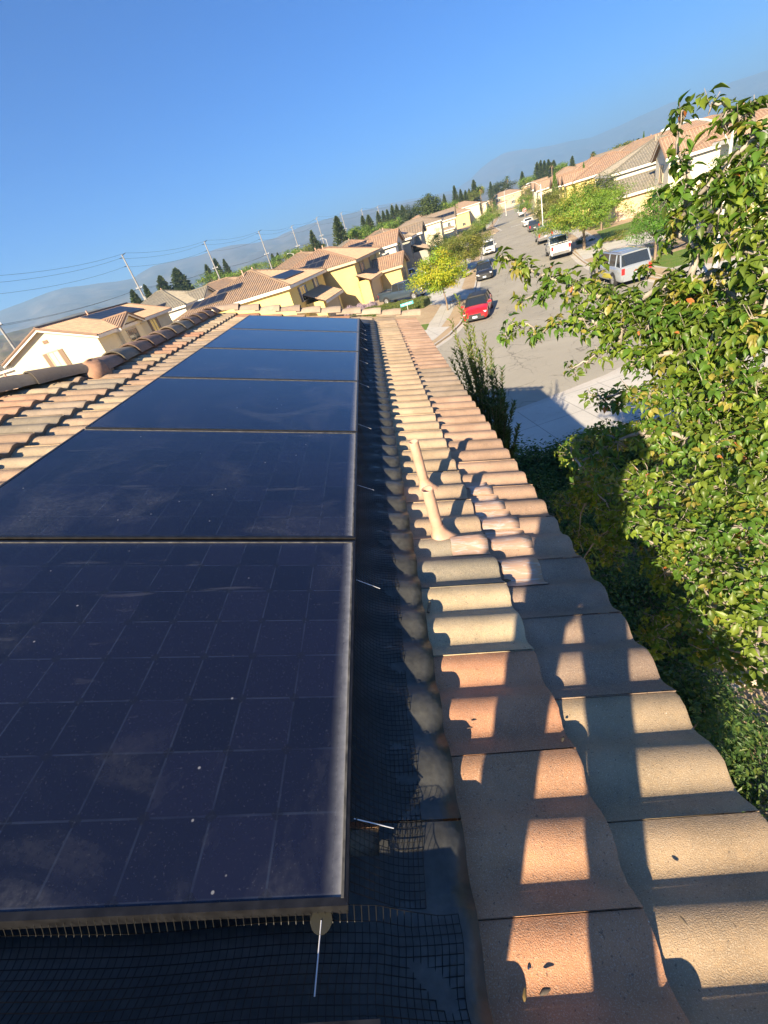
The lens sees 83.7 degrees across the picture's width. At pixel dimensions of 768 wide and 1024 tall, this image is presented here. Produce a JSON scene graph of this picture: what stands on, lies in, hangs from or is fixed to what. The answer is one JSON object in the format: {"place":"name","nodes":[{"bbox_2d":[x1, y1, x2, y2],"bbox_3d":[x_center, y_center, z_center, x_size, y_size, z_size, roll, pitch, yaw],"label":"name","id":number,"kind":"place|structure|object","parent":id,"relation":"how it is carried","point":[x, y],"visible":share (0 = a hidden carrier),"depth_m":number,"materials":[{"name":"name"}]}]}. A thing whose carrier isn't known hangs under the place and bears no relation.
{"place":"outdoors","nodes":[
{"label":"outdoors","id":0,"kind":"place"},
{"bbox_2d":[0,354,16,376],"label":"background house","id":1,"kind":"structure","parent":0,"point":[8,371],"depth_m":59.29,"materials":[{"name":"white paint"}]},
{"bbox_2d":[0,306,110,359],"bbox_3d":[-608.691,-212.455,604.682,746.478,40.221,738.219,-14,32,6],"label":"hill","id":2,"kind":"structure","parent":0,"point":[16,338],"depth_m":672.80,"materials":[{"name":"grey"}]},
{"bbox_2d":[1,302,172,373],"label":"gabled house","id":3,"kind":"structure","parent":0,"point":[81,338],"depth_m":40.40,"materials":[{"name":"beige paint"}]},
{"bbox_2d":[46,349,66,366],"bbox_3d":[-30.592,-14.215,40.268,1.150,1.750,0.100,-14,32,6],"label":"window","id":4,"kind":"structure","parent":3,"relation":"in","point":[56,358],"depth_m":40.16,"materials":[{"name":"beige"}]},
{"bbox_2d":[126,326,140,341],"bbox_3d":[-25.968,-18.360,44.734,0.100,1.550,2.200,-14,32,6],"label":"window","id":5,"kind":"structure","parent":3,"relation":"in","point":[133,333],"depth_m":44.56,"materials":[{"name":"beige glass"}]},
{"bbox_2d":[149,317,159,330],"bbox_3d":[-26.636,-21.764,49.888,0.100,1.450,1.700,-14,32,6],"label":"window","id":6,"kind":"structure","parent":3,"relation":"in","point":[153,321],"depth_m":49.88,"materials":[{"name":"beige glass"}]},
{"bbox_2d":[141,285,215,321],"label":"grey roofed house","id":7,"kind":"structure","parent":0,"point":[179,302],"depth_m":65.84,"materials":[{"name":"grey tile"}]},
{"bbox_2d":[204,276,238,289],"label":"background house","id":8,"kind":"structure","parent":0,"point":[218,284],"depth_m":82.78,"materials":[{"name":"orange tile"}]},
{"bbox_2d":[174,267,343,320],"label":"yellow house","id":9,"kind":"structure","parent":0,"point":[305,287],"depth_m":46.68,"materials":[{"name":"tile"}]},
{"bbox_2d":[328,297,342,316],"bbox_3d":[-5.687,-23.653,50.188,0.095,2.100,4.600,-7,34,17],"label":"garage door","id":10,"kind":"structure","parent":9,"relation":"in","point":[335,302],"depth_m":50.10,"materials":[{"name":"beige paint"}]},
{"bbox_2d":[0,174,533,334],"bbox_3d":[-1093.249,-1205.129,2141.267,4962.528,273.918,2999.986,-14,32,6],"label":"mountain range","id":11,"kind":"structure","parent":0,"point":[58,301],"depth_m":2614.22,"materials":[{"name":"stone"}]},
{"bbox_2d":[275,251,313,268],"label":"background house","id":12,"kind":"structure","parent":0,"point":[292,261],"depth_m":76.10,"materials":[{"name":"orange tile"}]},
{"bbox_2d":[290,245,409,308],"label":"golden house","id":13,"kind":"structure","parent":0,"point":[359,275],"depth_m":55.41,"materials":[{"name":"yellow paint"}]},
{"bbox_2d":[372,278,382,299],"bbox_3d":[-0.851,-29.369,56.512,0.095,2.100,4.600,-6,34,19],"label":"garage door","id":14,"kind":"structure","parent":13,"relation":"in","point":[377,287],"depth_m":56.25,"materials":[{"name":"beige paint"}]},
{"bbox_2d":[0,0,767,310],"label":"sky","id":15,"kind":"structure","parent":0,"point":[131,128],"materials":[{"name":"blue"}]},
{"bbox_2d":[345,244,482,345],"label":"ground","id":16,"kind":"structure","parent":0,"point":[427,314],"depth_m":38.54,"materials":[{"name":"beige concrete"}]},
{"bbox_2d":[119,253,146,299],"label":"utility pole","id":17,"kind":"object","parent":16,"relation":"on","point":[143,296],"visible":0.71,"depth_m":106.95,"materials":[{"name":"wood"}]},
{"bbox_2d":[342,228,407,268],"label":"white house","id":18,"kind":"structure","parent":16,"relation":"on","point":[390,241],"depth_m":66.29,"materials":[{"name":"paint"}]},
{"bbox_2d":[363,295,431,316],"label":"hedge","id":19,"kind":"object","parent":16,"relation":"on","point":[420,302],"visible":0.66,"depth_m":42.34,"materials":[{"name":"green plant"}]},
{"bbox_2d":[367,220,433,268],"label":"grey house","id":20,"kind":"structure","parent":16,"relation":"on","point":[415,246],"depth_m":73.72,"materials":[{"name":"paint"}]},
{"bbox_2d":[402,246,471,309],"bbox_3d":[4.507,-19.249,35.789,5.901,5.145,5.334,-14,32,6],"label":"yellowing tree","id":21,"kind":"object","parent":16,"relation":"on","point":[440,279],"visible":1,"depth_m":34.79,"materials":[{"name":"yellow plant"}]},
{"bbox_2d":[426,228,447,253],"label":"dark green tree","id":22,"kind":"object","parent":16,"relation":"on","point":[438,237],"visible":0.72,"depth_m":67.07,"materials":[{"name":"green plant"}]},
{"bbox_2d":[436,224,494,271],"bbox_3d":[10.167,-32.348,53.111,7.087,5.018,8.150,5,39,33],"label":"olive tree","id":23,"kind":"object","parent":16,"relation":"on","point":[474,240],"visible":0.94,"depth_m":51.94,"materials":[{"name":"green plant"}]},
{"bbox_2d":[397,217,444,244],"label":"background house","id":24,"kind":"structure","parent":0,"point":[431,223],"depth_m":116.07,"materials":[{"name":"beige paint"}]},
{"bbox_2d":[390,288,472,304],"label":"driveway","id":25,"kind":"structure","parent":0,"point":[437,298],"depth_m":43.54,"materials":[{"name":"concrete"}]},
{"bbox_2d":[377,279,428,303],"bbox_3d":[2.148,-24.794,48.126,5.928,1.960,2.420,9,41,36],"label":"blue grey pickup","id":26,"kind":"object","parent":25,"relation":"on","point":[395,292],"visible":0.73,"depth_m":47.45,"materials":[{"name":"blue paint"}]},
{"bbox_2d":[425,327,447,340],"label":"driveway","id":27,"kind":"structure","parent":0,"point":[433,333],"depth_m":31.55,"materials":[{"name":"concrete"}]},
{"bbox_2d":[428,256,470,326],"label":"pavement","id":28,"kind":"structure","parent":0,"point":[442,314],"depth_m":36.56,"materials":[{"name":"concrete"}]},
{"bbox_2d":[456,208,470,228],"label":"yellow house","id":29,"kind":"structure","parent":0,"point":[463,218],"depth_m":167.28,"materials":[{"name":"paint"}]},
{"bbox_2d":[444,216,499,244],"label":"ground","id":30,"kind":"structure","parent":0,"point":[488,229],"depth_m":129.32,"materials":[{"name":"beige concrete"}]},
{"bbox_2d":[193,270,227,287],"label":"bushy tree","id":31,"kind":"object","parent":30,"relation":"on","point":[203,280],"visible":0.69,"depth_m":160.86,"materials":[{"name":"green plant"}]},
{"bbox_2d":[221,267,247,278],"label":"bushy tree","id":32,"kind":"object","parent":30,"relation":"on","point":[233,273],"visible":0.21,"depth_m":129.64,"materials":[{"name":"green plant"}]},
{"bbox_2d":[242,261,269,272],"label":"bushy tree","id":33,"kind":"object","parent":30,"relation":"on","point":[256,265],"visible":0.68,"depth_m":182.74,"materials":[{"name":"green plant"}]},
{"bbox_2d":[265,253,290,268],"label":"bushy tree","id":34,"kind":"object","parent":30,"relation":"on","point":[274,262],"visible":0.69,"depth_m":182.76,"materials":[{"name":"green plant"}]},
{"bbox_2d":[282,245,306,258],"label":"bushy tree","id":35,"kind":"object","parent":30,"relation":"on","point":[290,252],"visible":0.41,"depth_m":159.77,"materials":[{"name":"green plant"}]},
{"bbox_2d":[309,230,320,250],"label":"conifer","id":36,"kind":"object","parent":30,"relation":"on","point":[313,242],"visible":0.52,"depth_m":142.02,"materials":[{"name":"green plant"}]},
{"bbox_2d":[331,216,349,245],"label":"conifer","id":37,"kind":"object","parent":30,"relation":"on","point":[340,232],"visible":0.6,"depth_m":124.35,"materials":[{"name":"green plant"}]},
{"bbox_2d":[346,225,367,238],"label":"bushy tree","id":38,"kind":"object","parent":30,"relation":"on","point":[355,232],"visible":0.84,"depth_m":133.45,"materials":[{"name":"green plant"}]},
{"bbox_2d":[360,222,377,238],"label":"bushy tree","id":39,"kind":"object","parent":30,"relation":"on","point":[369,230],"visible":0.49,"depth_m":162.92,"materials":[{"name":"green plant"}]},
{"bbox_2d":[365,214,376,232],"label":"conifer","id":40,"kind":"object","parent":30,"relation":"on","point":[370,221],"visible":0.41,"depth_m":165.13,"materials":[{"name":"green plant"}]},
{"bbox_2d":[373,214,401,230],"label":"bushy tree","id":41,"kind":"object","parent":30,"relation":"on","point":[391,224],"visible":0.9,"depth_m":165.61,"materials":[{"name":"green plant"}]},
{"bbox_2d":[398,204,423,222],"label":"round dark tree","id":42,"kind":"object","parent":30,"relation":"on","point":[408,214],"visible":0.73,"depth_m":154.83,"materials":[{"name":"green plant"}]},
{"bbox_2d":[413,193,443,216],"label":"tree","id":43,"kind":"object","parent":30,"relation":"on","point":[430,203],"visible":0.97,"depth_m":136.63,"materials":[{"name":"green plant"}]},
{"bbox_2d":[423,206,457,237],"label":"beige house","id":44,"kind":"structure","parent":30,"relation":"on","point":[449,215],"depth_m":131.98,"materials":[{"name":"beige paint"}]},
{"bbox_2d":[436,199,458,210],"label":"bushy tree","id":45,"kind":"object","parent":30,"relation":"on","point":[447,206],"visible":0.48,"depth_m":138.33,"materials":[{"name":"green plant"}]},
{"bbox_2d":[455,201,480,223],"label":"background house","id":46,"kind":"structure","parent":30,"relation":"on","point":[474,208],"depth_m":175.07,"materials":[{"name":"beige paint"}]},
{"bbox_2d":[469,214,493,231],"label":"light green tree","id":47,"kind":"object","parent":30,"relation":"on","point":[481,219],"visible":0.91,"depth_m":107.88,"materials":[{"name":"green plant"}]},
{"bbox_2d":[482,203,503,226],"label":"light green tree","id":48,"kind":"object","parent":30,"relation":"on","point":[495,215],"visible":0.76,"depth_m":112.16,"materials":[{"name":"green plant"}]},
{"bbox_2d":[488,201,522,212],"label":"ground","id":49,"kind":"structure","parent":0,"point":[507,209],"depth_m":199.31,"materials":[{"name":"beige concrete"}]},
{"bbox_2d":[470,179,483,213],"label":"conifer","id":50,"kind":"object","parent":49,"relation":"on","point":[473,186],"visible":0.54,"depth_m":196.88,"materials":[{"name":"green plant"}]},
{"bbox_2d":[487,181,496,211],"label":"conifer","id":51,"kind":"object","parent":49,"relation":"on","point":[491,193],"visible":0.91,"depth_m":220.59,"materials":[{"name":"green plant"}]},
{"bbox_2d":[486,179,516,195],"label":"broad dark tree","id":52,"kind":"object","parent":49,"relation":"on","point":[504,185],"visible":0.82,"depth_m":230.99,"materials":[{"name":"green plant"}]},
{"bbox_2d":[487,189,521,211],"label":"house","id":53,"kind":"structure","parent":49,"relation":"on","point":[511,196],"depth_m":225.27,"materials":[{"name":"paint"}]},
{"bbox_2d":[517,174,537,200],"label":"bushy tree","id":54,"kind":"object","parent":49,"relation":"on","point":[526,180],"visible":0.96,"depth_m":210.23,"materials":[{"name":"green plant"}]},
{"bbox_2d":[434,203,690,415],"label":"road","id":55,"kind":"structure","parent":0,"point":[533,374],"depth_m":26.12,"materials":[{"name":"grey asphalt"}]},
{"bbox_2d":[436,254,483,347],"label":"kerb","id":56,"kind":"structure","parent":55,"relation":"on","point":[460,327],"depth_m":31.04,"materials":[{"name":"concrete"}]},
{"bbox_2d":[461,289,492,320],"bbox_3d":[7.116,-15.743,32.556,2.260,1.480,4.828,-3,35,22],"label":"red sedan","id":57,"kind":"object","parent":55,"relation":"on","point":[478,304],"visible":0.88,"depth_m":31.46,"materials":[{"name":"red paint"}]},
{"bbox_2d":[473,259,493,280],"bbox_3d":[11.021,-26.627,47.182,2.180,1.540,4.548,-6,34,18],"label":"black hatchback","id":58,"kind":"object","parent":55,"relation":"on","point":[484,269],"visible":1,"depth_m":45.97,"materials":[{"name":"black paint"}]},
{"bbox_2d":[482,239,495,255],"bbox_3d":[16.199,-40.989,66.331,2.300,1.766,4.828,-6,34,19],"label":"white crossover","id":59,"kind":"object","parent":55,"relation":"on","point":[491,249],"visible":0.7,"depth_m":64.87,"materials":[{"name":"white paint"}]},
{"bbox_2d":[513,194,533,216],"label":"green tree","id":60,"kind":"object","parent":55,"relation":"on","point":[522,206],"visible":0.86,"depth_m":117.16,"materials":[{"name":"green plant"}]},
{"bbox_2d":[526,218,539,231],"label":"black crossover","id":61,"kind":"object","parent":55,"relation":"on","point":[532,224],"visible":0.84,"depth_m":76.03,"materials":[{"name":"grey paint"}]},
{"bbox_2d":[534,225,552,244],"bbox_3d":[22.265,-38.833,59.833,2.420,1.960,5.928,-6,34,18],"label":"grey pickup","id":62,"kind":"object","parent":55,"relation":"on","point":[539,238],"visible":0.59,"depth_m":57.89,"materials":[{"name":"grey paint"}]},
{"bbox_2d":[544,233,570,259],"bbox_3d":[18.550,-28.511,45.915,2.420,1.960,5.928,-6,34,18],"label":"white pickup","id":63,"kind":"object","parent":55,"relation":"on","point":[557,244],"visible":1,"depth_m":44.60,"materials":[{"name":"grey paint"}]},
{"bbox_2d":[507,252,666,412],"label":"kerb","id":64,"kind":"structure","parent":55,"relation":"on","point":[575,259],"depth_m":17.44,"materials":[{"name":"concrete"}]},
{"bbox_2d":[589,244,651,286],"bbox_3d":[16.150,-17.124,29.660,2.420,2.016,5.728,-12,32,9],"label":"van","id":65,"kind":"object","parent":55,"relation":"on","point":[625,262],"visible":0.6,"depth_m":27.60,"materials":[{"name":"grey paint"}]},
{"bbox_2d":[371,70,767,208],"bbox_3d":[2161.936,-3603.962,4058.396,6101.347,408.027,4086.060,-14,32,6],"label":"mountain range","id":66,"kind":"structure","parent":0,"point":[512,164],"depth_m":4584.44,"materials":[{"name":"stone"}]},
{"bbox_2d":[549,157,599,190],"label":"cream gabled house","id":67,"kind":"structure","parent":0,"point":[589,161],"depth_m":87.68,"materials":[{"name":"tile"}]},
{"bbox_2d":[594,134,667,221],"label":"stone based house","id":68,"kind":"structure","parent":0,"point":[636,166],"depth_m":56.60,"materials":[{"name":"white paint"}]},
{"bbox_2d":[500,348,767,454],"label":"driveway","id":69,"kind":"structure","parent":0,"point":[559,417],"depth_m":15.20,"materials":[{"name":"concrete"}]},
{"bbox_2d":[575,220,700,259],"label":"driveway","id":70,"kind":"structure","parent":0,"point":[584,254],"depth_m":41.27,"materials":[{"name":"concrete"}]},
{"bbox_2d":[567,229,711,270],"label":"pavement","id":71,"kind":"structure","parent":0,"point":[577,233],"depth_m":47.92,"materials":[{"name":"concrete"}]},
{"bbox_2d":[533,212,767,821],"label":"ground","id":72,"kind":"structure","parent":0,"point":[574,247],"depth_m":8.29,"materials":[{"name":"grey concrete"}]},
{"bbox_2d":[0,303,767,1023],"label":"tile roof house","id":73,"kind":"structure","parent":72,"relation":"on","point":[254,769],"depth_m":1.05,"materials":[{"name":"tile"}]},
{"bbox_2d":[446,293,520,459],"bbox_3d":[1.996,-1.046,8.123,1.040,5.680,1.479,-25,33,-11],"label":"tall leafy shrub","id":74,"kind":"object","parent":72,"relation":"on","point":[497,413],"visible":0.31,"depth_m":7.36,"materials":[{"name":"green plant"}]},
{"bbox_2d":[509,434,575,499],"bbox_3d":[4.030,-1.352,12.009,2.740,1.487,2.696,-33,35,-23],"label":"shrub","id":75,"kind":"object","parent":72,"relation":"on","point":[530,470],"visible":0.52,"depth_m":11.60,"materials":[{"name":"green plant"}]},
{"bbox_2d":[526,185,568,222],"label":"green tree","id":76,"kind":"object","parent":72,"relation":"on","point":[548,199],"visible":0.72,"depth_m":74.71,"materials":[{"name":"green plant"}]},
{"bbox_2d":[551,170,558,218],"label":"cypress","id":77,"kind":"object","parent":72,"relation":"on","point":[554,182],"visible":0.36,"depth_m":75.58,"materials":[{"name":"green plant"}]},
{"bbox_2d":[492,249,669,420],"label":"kerb","id":78,"kind":"structure","parent":72,"relation":"on","point":[580,386],"depth_m":16.85,"materials":[{"name":"concrete"}]},
{"bbox_2d":[527,463,639,578],"bbox_3d":[3.797,0.121,9.630,3.589,1.746,3.671,-14,32,6],"label":"shrub","id":79,"kind":"object","parent":72,"relation":"on","point":[563,522],"visible":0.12,"depth_m":9.29,"materials":[{"name":"green plant"}]},
{"bbox_2d":[524,424,645,512],"bbox_3d":[5.559,-1.430,11.459,3.481,1.390,3.499,-14,32,6],"label":"shrub","id":80,"kind":"object","parent":72,"relation":"on","point":[629,451],"visible":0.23,"depth_m":11.43,"materials":[{"name":"green plant"}]},
{"bbox_2d":[532,178,638,249],"bbox_3d":[19.346,-28.968,42.174,9.274,6.304,7.884,-14,32,6],"label":"round street tree","id":81,"kind":"object","parent":72,"relation":"on","point":[597,212],"visible":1,"depth_m":40.81,"materials":[{"name":"green plant"}]},
{"bbox_2d":[557,151,632,216],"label":"yellow gabled house","id":82,"kind":"structure","parent":72,"relation":"on","point":[601,164],"depth_m":75.45,"materials":[{"name":"tile"}]},
{"bbox_2d":[602,228,627,242],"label":"shrub","id":83,"kind":"object","parent":72,"relation":"on","point":[610,238],"visible":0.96,"depth_m":43.52,"materials":[{"name":"green plant"}]},
{"bbox_2d":[566,531,671,664],"bbox_3d":[3.076,1.541,7.293,2.938,2.302,3.532,-14,32,6],"label":"shrub","id":84,"kind":"object","parent":72,"relation":"on","point":[622,603],"visible":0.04,"depth_m":6.74,"materials":[{"name":"green plant"}]},
{"bbox_2d":[493,82,767,691],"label":"pear tree","id":85,"kind":"object","parent":72,"relation":"on","point":[708,341],"visible":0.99,"depth_m":2.02,"materials":[{"name":"green plant"}]},
{"bbox_2d":[555,461,709,577],"bbox_3d":[5.355,-0.154,9.182,3.795,1.844,3.285,-1,36,25],"label":"shrub","id":86,"kind":"object","parent":72,"relation":"on","point":[637,540],"visible":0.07,"depth_m":9.07,"materials":[{"name":"green plant"}]},
{"bbox_2d":[597,215,669,238],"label":"lawn","id":87,"kind":"structure","parent":72,"relation":"on","point":[607,232],"depth_m":49.44,"materials":[{"name":"green plant"}]},
{"bbox_2d":[578,168,625,230],"bbox_3d":[26.091,-36.929,51.135,5.791,6.120,4.500,16,45,42],"label":"dark loose tree","id":88,"kind":"object","parent":87,"relation":"on","point":[605,183],"visible":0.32,"depth_m":49.63,"materials":[{"name":"green plant"}]},
{"bbox_2d":[602,412,720,480],"bbox_3d":[7.067,-1.971,11.273,3.209,1.669,3.132,-14,32,6],"label":"shrub","id":89,"kind":"object","parent":72,"relation":"on","point":[649,464],"visible":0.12,"depth_m":10.95,"materials":[{"name":"green plant"}]},
{"bbox_2d":[590,533,764,752],"bbox_3d":[4.341,1.419,7.083,3.324,2.057,3.527,16,45,42],"label":"shrub","id":90,"kind":"object","parent":72,"relation":"on","point":[649,591],"visible":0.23,"depth_m":7.10,"materials":[{"name":"green plant"}]},
{"bbox_2d":[635,450,767,549],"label":"shrub","id":91,"kind":"object","parent":72,"relation":"on","point":[671,467],"visible":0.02,"depth_m":9.30,"materials":[{"name":"green plant"}]},
{"bbox_2d":[646,641,767,817],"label":"shrub","id":92,"kind":"object","parent":72,"relation":"on","point":[742,774],"visible":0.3,"depth_m":5.35,"materials":[{"name":"green plant"}]},
{"bbox_2d":[650,109,767,211],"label":"white gabled house","id":93,"kind":"structure","parent":72,"relation":"on","point":[704,151],"depth_m":47.07,"materials":[{"name":"paint"}]},
{"bbox_2d":[652,234,765,267],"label":"lawn","id":94,"kind":"structure","parent":72,"relation":"on","point":[670,260],"depth_m":30.18,"materials":[{"name":"green plant"}]},
{"bbox_2d":[617,179,708,260],"bbox_3d":[19.308,-20.300,30.075,5.392,5.101,5.124,-14,32,6],"label":"feathery tree","id":95,"kind":"object","parent":94,"relation":"on","point":[655,225],"visible":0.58,"depth_m":29.94,"materials":[{"name":"green plant"}]},
{"bbox_2d":[695,141,767,237],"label":"feathery tree","id":96,"kind":"object","parent":94,"relation":"on","point":[721,156],"visible":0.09,"depth_m":28.41,"materials":[{"name":"green plant"}]},
{"bbox_2d":[694,113,767,234],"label":"terracotta house","id":97,"kind":"structure","parent":72,"relation":"on","point":[724,147],"depth_m":33.79,"materials":[{"name":"beige paint"}]},
{"bbox_2d":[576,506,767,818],"bbox_3d":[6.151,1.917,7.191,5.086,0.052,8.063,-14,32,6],"label":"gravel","id":98,"kind":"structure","parent":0,"point":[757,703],"depth_m":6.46,"materials":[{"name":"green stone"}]},
{"bbox_2d":[663,114,717,134],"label":"background house","id":99,"kind":"structure","parent":0,"point":[688,125],"depth_m":81.72,"materials":[{"name":"brown tile"}]},
{"bbox_2d":[681,254,767,304],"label":"driveway","id":100,"kind":"structure","parent":0,"point":[706,267],"depth_m":25.84,"materials":[{"name":"concrete"}]},
{"bbox_2d":[660,118,733,280],"bbox_3d":[15.665,-15.426,21.927,3.197,7.451,0.337,-8,33,16],"label":"street lamp","id":101,"kind":"object","parent":100,"relation":"on","point":[730,146],"visible":0.27,"depth_m":20.30,"materials":[{"name":"white metal"}]},
{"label":"ground","id":102,"kind":"structure","parent":0,"visible":0},
{"bbox_2d":[519,183,532,209],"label":"green tree","id":103,"kind":"object","parent":102,"relation":"on","point":[528,191],"visible":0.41,"depth_m":135.32,"materials":[{"name":"green plant"}]},
{"bbox_2d":[530,166,577,212],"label":"cream gabled house","id":104,"kind":"structure","parent":102,"relation":"on","point":[544,182],"depth_m":104.42,"materials":[{"name":"paint"}]},
{"bbox_2d":[618,130,668,150],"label":"background house","id":105,"kind":"structure","parent":102,"relation":"on","point":[634,145],"depth_m":99.11,"materials":[{"name":"brown tile"}]},
{"label":"ground","id":106,"kind":"structure","parent":0,"visible":0},
{"bbox_2d":[130,289,142,303],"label":"conifer","id":107,"kind":"object","parent":106,"relation":"on","point":[135,298],"visible":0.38,"depth_m":119.38,"materials":[{"name":"green plant"}]},
{"bbox_2d":[156,275,172,290],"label":"conifer","id":108,"kind":"object","parent":106,"relation":"on","point":[160,281],"visible":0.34,"depth_m":159.85,"materials":[{"name":"green plant"}]},
{"bbox_2d":[169,267,194,290],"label":"conifer","id":109,"kind":"object","parent":106,"relation":"on","point":[177,275],"visible":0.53,"depth_m":161.02,"materials":[{"name":"green plant"}]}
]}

